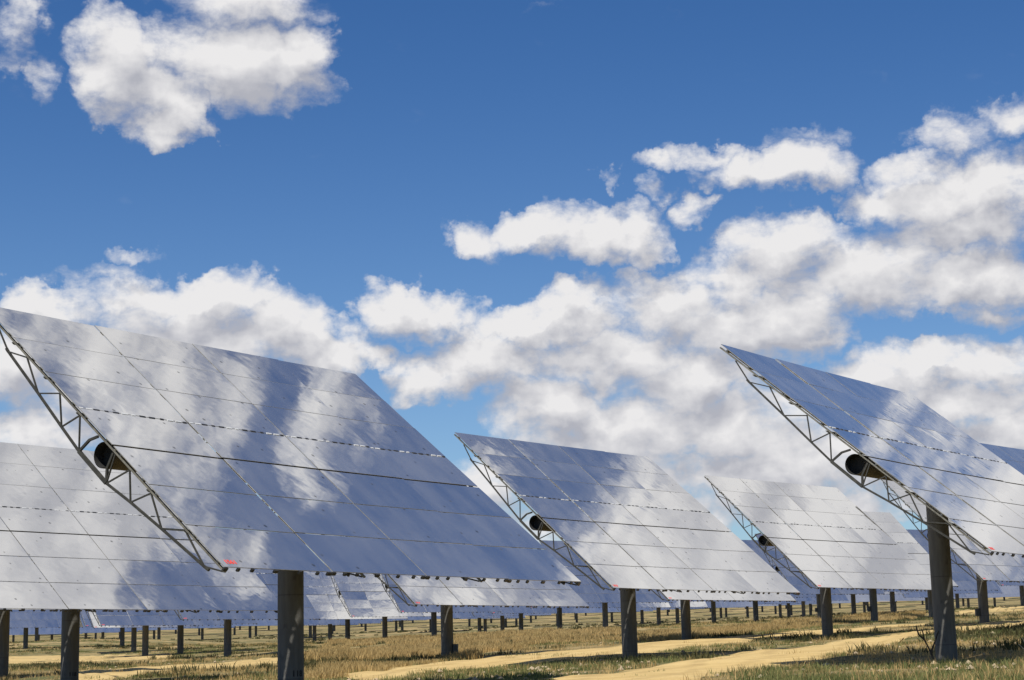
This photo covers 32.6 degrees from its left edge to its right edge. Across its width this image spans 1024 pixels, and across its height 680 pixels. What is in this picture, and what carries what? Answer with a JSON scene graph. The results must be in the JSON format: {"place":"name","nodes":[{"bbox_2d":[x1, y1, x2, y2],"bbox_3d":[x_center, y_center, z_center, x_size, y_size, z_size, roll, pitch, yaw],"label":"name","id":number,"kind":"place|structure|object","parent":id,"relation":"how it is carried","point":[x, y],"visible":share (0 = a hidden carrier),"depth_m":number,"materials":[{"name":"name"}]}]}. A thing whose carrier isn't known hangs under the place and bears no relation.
{"place":"outdoors","nodes":[
{"label":"outdoors","id":0,"kind":"place"},
{"bbox_2d":[9,653,171,663],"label":"dirt track","id":1,"kind":"structure","parent":0,"point":[28,659],"depth_m":167.34,"materials":[{"name":"beige soil"}]},
{"bbox_2d":[79,657,277,679],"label":"dirt track","id":2,"kind":"structure","parent":0,"point":[104,674],"depth_m":86.71,"materials":[{"name":"beige soil"}]},
{"bbox_2d":[0,597,1023,679],"bbox_3d":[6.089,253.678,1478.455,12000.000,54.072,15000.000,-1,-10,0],"label":"ground","id":3,"kind":"structure","parent":0,"point":[191,633],"depth_m":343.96,"materials":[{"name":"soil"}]},
{"bbox_2d":[9,628,23,634],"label":"heliostat","id":4,"kind":"object","parent":3,"relation":"on","point":[18,631],"visible":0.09,"depth_m":327.64,"materials":[{"name":"silver glass"}]},
{"bbox_2d":[10,610,38,640],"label":"heliostat","id":5,"kind":"object","parent":3,"relation":"on","point":[36,633],"depth_m":295.94,"materials":[{"name":"metal"}]},
{"bbox_2d":[10,610,82,648],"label":"heliostat","id":6,"kind":"object","parent":3,"relation":"on","point":[26,618],"visible":0.23,"depth_m":227.77,"materials":[{"name":"metal"}]},
{"bbox_2d":[28,627,81,639],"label":"heliostat","id":7,"kind":"object","parent":3,"relation":"on","point":[50,630],"visible":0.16,"depth_m":406.48,"materials":[{"name":"silver glass"}]},
{"bbox_2d":[0,490,164,677],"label":"heliostat","id":8,"kind":"object","parent":3,"relation":"on","point":[4,637],"visible":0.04,"depth_m":80.68,"materials":[{"name":"metal"}]},
{"bbox_2d":[59,627,117,638],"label":"heliostat","id":9,"kind":"object","parent":3,"relation":"on","point":[85,635],"visible":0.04,"depth_m":381.71,"materials":[{"name":"silver glass"}]},
{"bbox_2d":[80,610,124,645],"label":"heliostat","id":10,"kind":"object","parent":3,"relation":"on","point":[85,618],"visible":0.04,"depth_m":230.50,"materials":[{"name":"metal"}]},
{"bbox_2d":[80,612,137,638],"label":"heliostat","id":11,"kind":"object","parent":3,"relation":"on","point":[92,629],"visible":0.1,"depth_m":358.10,"materials":[{"name":"silver glass"}]},
{"bbox_2d":[0,442,277,679],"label":"heliostat","id":12,"kind":"object","parent":3,"relation":"on","point":[41,526],"visible":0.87,"depth_m":59.87,"materials":[{"name":"metal"}]},
{"bbox_2d":[85,610,198,651],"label":"heliostat","id":13,"kind":"object","parent":3,"relation":"on","point":[133,633],"visible":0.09,"depth_m":200.49,"materials":[{"name":"metal"}]},
{"bbox_2d":[129,627,168,638],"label":"heliostat","id":14,"kind":"object","parent":3,"relation":"on","point":[158,633],"visible":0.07,"depth_m":325.51,"materials":[{"name":"metal"}]},
{"bbox_2d":[137,627,176,638],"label":"heliostat","id":15,"kind":"object","parent":3,"relation":"on","point":[162,628],"visible":0.05,"depth_m":422.66,"materials":[{"name":"metal"}]},
{"bbox_2d":[92,560,223,655],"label":"heliostat","id":16,"kind":"object","parent":3,"relation":"on","point":[144,620],"visible":0.19,"depth_m":163.25,"materials":[{"name":"metal"}]},
{"bbox_2d":[158,611,257,652],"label":"heliostat","id":17,"kind":"object","parent":3,"relation":"on","point":[180,638],"visible":0.12,"depth_m":169.60,"materials":[{"name":"metal"}]},
{"bbox_2d":[186,625,234,639],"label":"heliostat","id":18,"kind":"object","parent":3,"relation":"on","point":[207,626],"visible":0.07,"depth_m":385.54,"materials":[{"name":"silver glass"}]},
{"bbox_2d":[160,561,319,656],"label":"heliostat","id":19,"kind":"object","parent":3,"relation":"on","point":[268,578],"visible":0.2,"depth_m":139.67,"materials":[{"name":"metal"}]},
{"bbox_2d":[232,619,277,637],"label":"heliostat","id":20,"kind":"object","parent":3,"relation":"on","point":[267,622],"visible":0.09,"depth_m":364.80,"materials":[{"name":"silver glass"}]},
{"bbox_2d":[0,307,580,679],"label":"heliostat","id":21,"kind":"object","parent":3,"relation":"on","point":[268,428],"visible":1,"depth_m":40.04,"materials":[{"name":"metal"}]},
{"bbox_2d":[309,625,311,637],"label":"heliostat","id":22,"kind":"object","parent":3,"relation":"on","point":[310,631],"depth_m":325.45,"materials":[{"name":"metal"}]},
{"bbox_2d":[304,620,358,639],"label":"heliostat","id":23,"kind":"object","parent":3,"relation":"on","point":[314,631],"visible":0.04,"depth_m":287.73,"materials":[{"name":"metal"}]},
{"bbox_2d":[304,579,380,640],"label":"heliostat","id":24,"kind":"object","parent":3,"relation":"on","point":[329,622],"visible":0.12,"depth_m":249.88,"materials":[{"name":"metal"}]},
{"bbox_2d":[304,571,407,638],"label":"heliostat","id":25,"kind":"object","parent":3,"relation":"on","point":[320,598],"visible":0.2,"depth_m":211.21,"materials":[{"name":"metal"}]},
{"bbox_2d":[330,572,440,637],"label":"heliostat","id":26,"kind":"object","parent":3,"relation":"on","point":[355,594],"visible":0.49,"depth_m":203.23,"materials":[{"name":"metal"}]},
{"bbox_2d":[381,620,416,630],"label":"heliostat","id":27,"kind":"object","parent":3,"relation":"on","point":[396,623],"visible":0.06,"depth_m":414.24,"materials":[{"name":"metal"}]},
{"bbox_2d":[380,619,428,631],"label":"heliostat","id":28,"kind":"object","parent":3,"relation":"on","point":[402,626],"visible":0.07,"depth_m":388.49,"materials":[{"name":"metal"}]},
{"bbox_2d":[406,616,454,631],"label":"heliostat","id":29,"kind":"object","parent":3,"relation":"on","point":[419,617],"visible":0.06,"depth_m":341.65,"materials":[{"name":"silver glass"}]},
{"bbox_2d":[379,574,501,635],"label":"heliostat","id":30,"kind":"object","parent":3,"relation":"on","point":[404,607],"visible":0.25,"depth_m":186.46,"materials":[{"name":"metal"}]},
{"bbox_2d":[325,501,588,656],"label":"heliostat","id":31,"kind":"object","parent":3,"relation":"on","point":[443,592],"visible":0.22,"depth_m":84.49,"materials":[{"name":"metal"}]},
{"bbox_2d":[453,612,524,631],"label":"heliostat","id":32,"kind":"object","parent":3,"relation":"on","point":[462,615],"visible":0.12,"depth_m":277.75,"materials":[{"name":"metal"}]},
{"bbox_2d":[458,612,524,631],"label":"heliostat","id":33,"kind":"object","parent":3,"relation":"on","point":[485,623],"visible":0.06,"depth_m":312.67,"materials":[{"name":"metal"}]},
{"bbox_2d":[471,612,550,630],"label":"heliostat","id":34,"kind":"object","parent":3,"relation":"on","point":[501,615],"visible":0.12,"depth_m":255.87,"materials":[{"name":"metal"}]},
{"bbox_2d":[5,605,1023,679],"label":"dark scrub","id":35,"kind":"object","parent":3,"relation":"on","point":[1006,643],"visible":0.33,"depth_m":94.39,"materials":[{"name":"brown plant"}]},
{"bbox_2d":[9,607,1023,679],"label":"green weeds","id":36,"kind":"object","parent":3,"relation":"on","point":[449,674],"visible":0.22,"depth_m":55.23,"materials":[{"name":"plant"}]},
{"bbox_2d":[504,615,531,626],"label":"heliostat","id":37,"kind":"object","parent":3,"relation":"on","point":[505,622],"visible":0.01,"depth_m":378.65,"materials":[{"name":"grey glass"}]},
{"bbox_2d":[31,627,1021,679],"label":"gravel stones","id":38,"kind":"object","parent":3,"relation":"on","point":[621,667],"visible":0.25,"depth_m":51.87,"materials":[{"name":"stone"}]},
{"bbox_2d":[484,581,574,630],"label":"heliostat","id":39,"kind":"object","parent":3,"relation":"on","point":[520,610],"visible":0.16,"depth_m":234.71,"materials":[{"name":"metal"}]},
{"bbox_2d":[551,608,592,624],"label":"heliostat","id":40,"kind":"object","parent":3,"relation":"on","point":[582,610],"visible":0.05,"depth_m":354.45,"materials":[{"name":"silver glass"}]},
{"bbox_2d":[528,552,620,628],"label":"heliostat","id":41,"kind":"object","parent":3,"relation":"on","point":[559,613],"visible":0.08,"depth_m":205.02,"materials":[{"name":"metal"}]},
{"bbox_2d":[539,540,672,627],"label":"heliostat","id":42,"kind":"object","parent":3,"relation":"on","point":[584,588],"visible":0.25,"depth_m":186.44,"materials":[{"name":"metal"}]},
{"bbox_2d":[304,610,926,679],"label":"dry grass","id":43,"kind":"structure","parent":3,"relation":"on","point":[335,668],"depth_m":126.89,"materials":[{"name":"brown plant"}]},
{"bbox_2d":[592,607,639,621],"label":"heliostat","id":44,"kind":"object","parent":3,"relation":"on","point":[597,609],"visible":0.03,"depth_m":411.62,"materials":[{"name":"metal"}]},
{"bbox_2d":[454,432,799,657],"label":"heliostat","id":45,"kind":"object","parent":3,"relation":"on","point":[627,504],"visible":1,"depth_m":67.63,"materials":[{"name":"metal"}]},
{"bbox_2d":[609,607,649,610],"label":"heliostat","id":46,"kind":"object","parent":3,"relation":"on","point":[612,609],"visible":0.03,"depth_m":381.25,"materials":[{"name":"silver glass"}]},
{"bbox_2d":[616,602,680,623],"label":"heliostat","id":47,"kind":"object","parent":3,"relation":"on","point":[641,614],"visible":0.06,"depth_m":324.38,"materials":[{"name":"metal"}]},
{"bbox_2d":[636,600,707,624],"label":"heliostat","id":48,"kind":"object","parent":3,"relation":"on","point":[659,605],"visible":0.1,"depth_m":256.66,"materials":[{"name":"metal"}]},
{"bbox_2d":[650,600,721,623],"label":"heliostat","id":49,"kind":"object","parent":3,"relation":"on","point":[718,604],"visible":0.1,"depth_m":284.05,"materials":[{"name":"metal"}]},
{"bbox_2d":[582,510,795,639],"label":"heliostat","id":50,"kind":"object","parent":3,"relation":"on","point":[684,597],"visible":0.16,"depth_m":107.94,"materials":[{"name":"metal"}]},
{"bbox_2d":[690,600,767,621],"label":"heliostat","id":51,"kind":"object","parent":3,"relation":"on","point":[713,611],"visible":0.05,"depth_m":222.93,"materials":[{"name":"metal"}]},
{"bbox_2d":[719,601,750,617],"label":"heliostat","id":52,"kind":"object","parent":3,"relation":"on","point":[723,605],"visible":0.05,"depth_m":413.08,"materials":[{"name":"metal"}]},
{"bbox_2d":[725,601,777,616],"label":"heliostat","id":53,"kind":"object","parent":3,"relation":"on","point":[737,603],"visible":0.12,"depth_m":390.16,"materials":[{"name":"silver glass"}]},
{"bbox_2d":[742,540,815,621],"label":"heliostat","id":54,"kind":"object","parent":3,"relation":"on","point":[754,547],"visible":0.06,"depth_m":204.10,"materials":[{"name":"metal"}]},
{"bbox_2d":[758,597,816,616],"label":"heliostat","id":55,"kind":"object","parent":3,"relation":"on","point":[779,607],"visible":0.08,"depth_m":339.29,"materials":[{"name":"metal"}]},
{"bbox_2d":[764,601,816,616],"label":"heliostat","id":56,"kind":"object","parent":3,"relation":"on","point":[788,608],"visible":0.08,"depth_m":306.11,"materials":[{"name":"metal"}]},
{"bbox_2d":[781,604,813,614],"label":"heliostat","id":57,"kind":"object","parent":3,"relation":"on","point":[791,611],"visible":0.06,"depth_m":417.99,"materials":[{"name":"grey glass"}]},
{"bbox_2d":[782,584,848,616],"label":"heliostat","id":58,"kind":"object","parent":3,"relation":"on","point":[837,597],"visible":0.06,"depth_m":283.75,"materials":[{"name":"metal"}]},
{"bbox_2d":[704,475,930,636],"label":"heliostat","id":59,"kind":"object","parent":3,"relation":"on","point":[852,536],"visible":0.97,"depth_m":96.40,"materials":[{"name":"metal"}]},
{"bbox_2d":[755,534,884,618],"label":"heliostat","id":60,"kind":"object","parent":3,"relation":"on","point":[800,586],"visible":0.26,"depth_m":191.20,"materials":[{"name":"metal"}]},
{"bbox_2d":[809,594,844,614],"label":"heliostat","id":61,"kind":"object","parent":3,"relation":"on","point":[810,609],"depth_m":367.26,"materials":[{"name":"silver glass"}]},
{"bbox_2d":[845,594,895,612],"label":"heliostat","id":62,"kind":"object","parent":3,"relation":"on","point":[864,598],"visible":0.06,"depth_m":395.74,"materials":[{"name":"silver glass"}]},
{"bbox_2d":[720,344,1023,661],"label":"heliostat","id":63,"kind":"object","parent":3,"relation":"on","point":[930,457],"visible":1,"depth_m":49.33,"materials":[{"name":"metal"}]},
{"bbox_2d":[835,592,908,613],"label":"heliostat","id":64,"kind":"object","parent":3,"relation":"on","point":[853,603],"visible":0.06,"depth_m":229.01,"materials":[{"name":"metal"}]},
{"bbox_2d":[804,511,957,620],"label":"heliostat","id":65,"kind":"object","parent":3,"relation":"on","point":[892,527],"visible":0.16,"depth_m":148.30,"materials":[{"name":"metal"}]},
{"bbox_2d":[868,594,924,610],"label":"heliostat","id":66,"kind":"object","parent":3,"relation":"on","point":[887,597],"visible":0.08,"depth_m":343.65,"materials":[{"name":"silver glass"}]},
{"bbox_2d":[882,589,925,613],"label":"heliostat","id":67,"kind":"object","parent":3,"relation":"on","point":[892,600],"visible":0.04,"depth_m":215.10,"materials":[{"name":"metal"}]},
{"bbox_2d":[895,599,924,610],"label":"heliostat","id":68,"kind":"object","parent":3,"relation":"on","point":[909,600],"visible":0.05,"depth_m":425.70,"materials":[{"name":"silver glass"}]},
{"bbox_2d":[916,626,938,660],"bbox_3d":[11.770,8.638,49.425,0.673,1.113,0.121,-1,-10,0],"label":"dead branch","id":69,"kind":"object","parent":3,"relation":"on","point":[923,638],"visible":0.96,"depth_m":49.44,"materials":[{"name":"brown wood"}]},
{"bbox_2d":[902,591,965,610],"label":"heliostat","id":70,"kind":"object","parent":3,"relation":"on","point":[917,594],"visible":0.1,"depth_m":322.86,"materials":[{"name":"metal"}]},
{"bbox_2d":[906,529,997,616],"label":"heliostat","id":71,"kind":"object","parent":3,"relation":"on","point":[962,579],"visible":0.15,"depth_m":188.30,"materials":[{"name":"metal"}]},
{"bbox_2d":[881,479,1023,622],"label":"heliostat","id":72,"kind":"object","parent":3,"relation":"on","point":[1007,564],"visible":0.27,"depth_m":104.48,"materials":[{"name":"metal"}]},
{"bbox_2d":[954,590,973,597],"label":"heliostat","id":73,"kind":"object","parent":3,"relation":"on","point":[970,595],"visible":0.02,"depth_m":369.95,"materials":[{"name":"silver glass"}]},
{"bbox_2d":[953,580,1001,608],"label":"heliostat","id":74,"kind":"object","parent":3,"relation":"on","point":[956,592],"visible":0.08,"depth_m":287.67,"materials":[{"name":"metal"}]},
{"bbox_2d":[967,593,999,607],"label":"heliostat","id":75,"kind":"object","parent":3,"relation":"on","point":[992,595],"visible":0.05,"depth_m":403.46,"materials":[{"name":"silver glass"}]},
{"bbox_2d":[980,443,1023,474],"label":"heliostat","id":76,"kind":"object","parent":3,"relation":"on","point":[1013,457],"visible":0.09,"depth_m":85.75,"materials":[{"name":"metal"}]},
{"bbox_2d":[993,582,1019,606],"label":"heliostat","id":77,"kind":"object","parent":3,"relation":"on","point":[1008,595],"visible":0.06,"depth_m":431.83,"materials":[{"name":"silver glass"}]},
{"bbox_2d":[990,554,1023,605],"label":"heliostat","id":78,"kind":"object","parent":3,"relation":"on","point":[1013,583],"visible":0.09,"depth_m":229.47,"materials":[{"name":"metal"}]},
{"bbox_2d":[999,583,1019,594],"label":"heliostat","id":79,"kind":"object","parent":3,"relation":"on","point":[1006,590],"visible":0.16,"depth_m":347.70,"materials":[{"name":"silver glass"}]},
{"bbox_2d":[0,0,1023,573],"label":"sky","id":80,"kind":"structure","parent":0,"point":[551,222],"materials":[{"name":"blue"}]},
{"bbox_2d":[347,623,924,679],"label":"dirt track","id":81,"kind":"structure","parent":0,"point":[646,647],"depth_m":81.16,"materials":[{"name":"beige soil"}]},
{"bbox_2d":[536,620,1023,679],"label":"dirt track","id":82,"kind":"structure","parent":0,"point":[678,670],"depth_m":53.71,"materials":[{"name":"beige soil"}]},
{"bbox_2d":[959,606,1023,613],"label":"dirt track","id":83,"kind":"structure","parent":0,"point":[996,609],"depth_m":213.43,"materials":[{"name":"beige soil"}]}
]}

